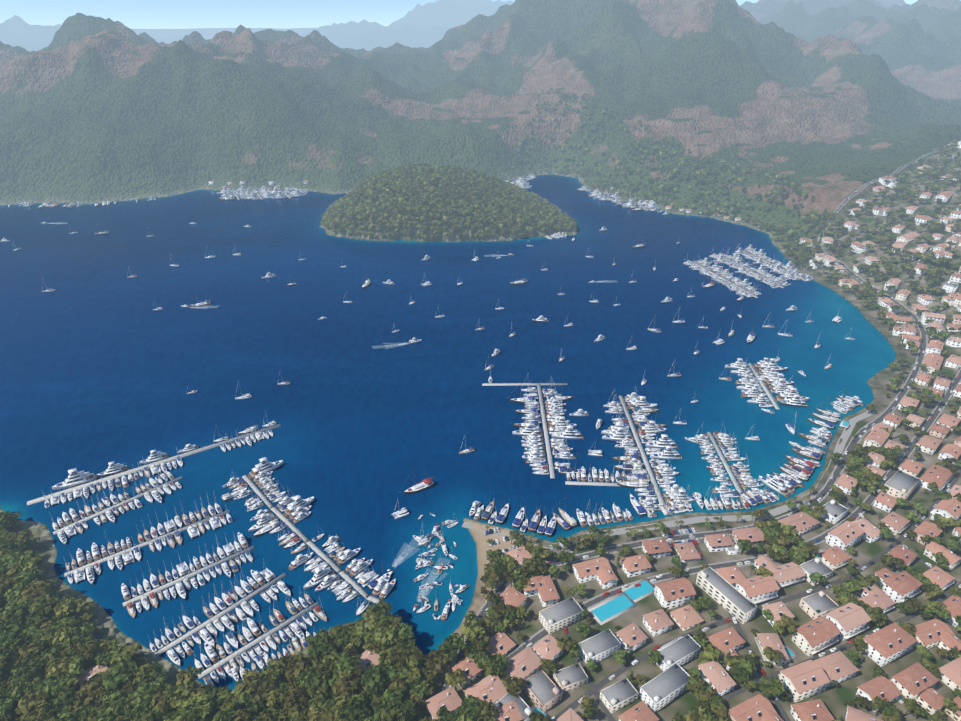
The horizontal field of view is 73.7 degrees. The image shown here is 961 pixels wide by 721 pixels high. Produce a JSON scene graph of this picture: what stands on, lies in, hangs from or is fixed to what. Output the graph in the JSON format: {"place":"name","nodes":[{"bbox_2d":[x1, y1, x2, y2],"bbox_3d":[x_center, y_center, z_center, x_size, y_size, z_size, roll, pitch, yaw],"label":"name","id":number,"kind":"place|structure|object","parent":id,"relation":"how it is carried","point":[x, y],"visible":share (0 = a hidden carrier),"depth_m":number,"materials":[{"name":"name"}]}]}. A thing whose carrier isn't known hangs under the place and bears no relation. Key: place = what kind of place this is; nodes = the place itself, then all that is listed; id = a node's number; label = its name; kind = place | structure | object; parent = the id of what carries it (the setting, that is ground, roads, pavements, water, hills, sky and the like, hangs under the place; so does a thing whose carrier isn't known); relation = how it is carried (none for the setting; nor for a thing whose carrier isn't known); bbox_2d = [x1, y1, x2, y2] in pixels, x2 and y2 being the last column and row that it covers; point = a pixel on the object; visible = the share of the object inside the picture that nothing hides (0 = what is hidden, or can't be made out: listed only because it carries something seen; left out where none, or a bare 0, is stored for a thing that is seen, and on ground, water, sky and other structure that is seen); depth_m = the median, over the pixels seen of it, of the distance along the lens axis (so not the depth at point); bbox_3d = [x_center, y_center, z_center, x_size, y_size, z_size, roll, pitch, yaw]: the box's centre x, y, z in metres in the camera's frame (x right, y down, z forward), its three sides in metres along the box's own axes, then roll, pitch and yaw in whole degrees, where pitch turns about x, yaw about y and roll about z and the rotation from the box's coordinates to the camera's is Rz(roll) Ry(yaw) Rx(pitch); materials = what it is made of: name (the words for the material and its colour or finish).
{"place":"outdoors","nodes":[
{"label":"outdoors","id":0,"kind":"place"},
{"bbox_2d":[0,174,895,690],"bbox_3d":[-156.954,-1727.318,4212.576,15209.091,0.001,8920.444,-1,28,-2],"label":"sea water","id":1,"kind":"structure","parent":0,"point":[104,360],"depth_m":936.47,"materials":[{"name":"blue liquid"}]},
{"bbox_2d":[49,222,614,601],"bbox_3d":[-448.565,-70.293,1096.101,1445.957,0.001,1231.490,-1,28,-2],"label":"wake foam on sea","id":2,"kind":"object","parent":1,"relation":"on","point":[396,564],"visible":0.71,"depth_m":607.33,"materials":[{"name":"white liquid"}]},
{"bbox_2d":[0,173,863,686],"bbox_3d":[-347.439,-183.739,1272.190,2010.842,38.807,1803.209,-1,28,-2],"label":"boats","id":3,"kind":"object","parent":1,"relation":"on","point":[786,483],"visible":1,"depth_m":694.73,"materials":[{"name":"white plastic"}]},
{"bbox_2d":[0,0,917,28],"label":"sky","id":4,"kind":"structure","parent":0,"point":[134,14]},
{"bbox_2d":[0,0,960,720],"bbox_3d":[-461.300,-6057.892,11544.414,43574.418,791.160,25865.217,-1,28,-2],"label":"terrain","id":5,"kind":"structure","parent":0,"point":[830,104],"depth_m":2038.01,"materials":[{"name":"green plant"}]},
{"bbox_2d":[27,192,805,678],"bbox_3d":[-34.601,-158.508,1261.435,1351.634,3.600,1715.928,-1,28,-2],"label":"marina piers","id":6,"kind":"structure","parent":5,"relation":"on","point":[331,562],"depth_m":677.38,"materials":[{"name":"concrete"}]},
{"bbox_2d":[0,140,960,720],"bbox_3d":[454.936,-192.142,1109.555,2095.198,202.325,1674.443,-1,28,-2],"label":"tree foliage","id":7,"kind":"object","parent":5,"relation":"on","point":[28,688],"visible":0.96,"depth_m":503.67,"materials":[{"name":"green plant"}]},
{"bbox_2d":[78,141,960,720],"bbox_3d":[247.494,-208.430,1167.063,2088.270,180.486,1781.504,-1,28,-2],"label":"town buildings","id":8,"kind":"structure","parent":5,"relation":"on","point":[830,623],"depth_m":543.75,"materials":[{"name":"paint"}]},
{"bbox_2d":[321,88,837,267],"bbox_3d":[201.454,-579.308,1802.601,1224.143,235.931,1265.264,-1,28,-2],"label":"trees","id":9,"kind":"object","parent":5,"relation":"on","point":[476,183],"visible":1,"depth_m":1581.36,"materials":[{"name":"green plant"}]},
{"bbox_2d":[531,420,933,716],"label":"swimming pools","id":10,"kind":"object","parent":5,"relation":"in","point":[619,604],"visible":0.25,"depth_m":557.64,"materials":[{"name":"blue liquid"}]},
{"bbox_2d":[10,142,960,720],"bbox_3d":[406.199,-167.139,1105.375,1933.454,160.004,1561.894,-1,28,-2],"label":"town roads","id":11,"kind":"structure","parent":0,"point":[600,598],"depth_m":608.69,"materials":[{"name":"grey asphalt"}]},
{"bbox_2d":[18,144,960,720],"bbox_3d":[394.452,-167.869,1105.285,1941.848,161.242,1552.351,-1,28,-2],"label":"cars","id":12,"kind":"object","parent":11,"relation":"on","point":[696,542],"visible":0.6,"depth_m":620.80,"materials":[{"name":"paint"}]},
{"bbox_2d":[462,411,876,548],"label":"quay pavement","id":13,"kind":"structure","parent":0,"point":[845,435],"depth_m":656.61,"materials":[{"name":"grey concrete"}]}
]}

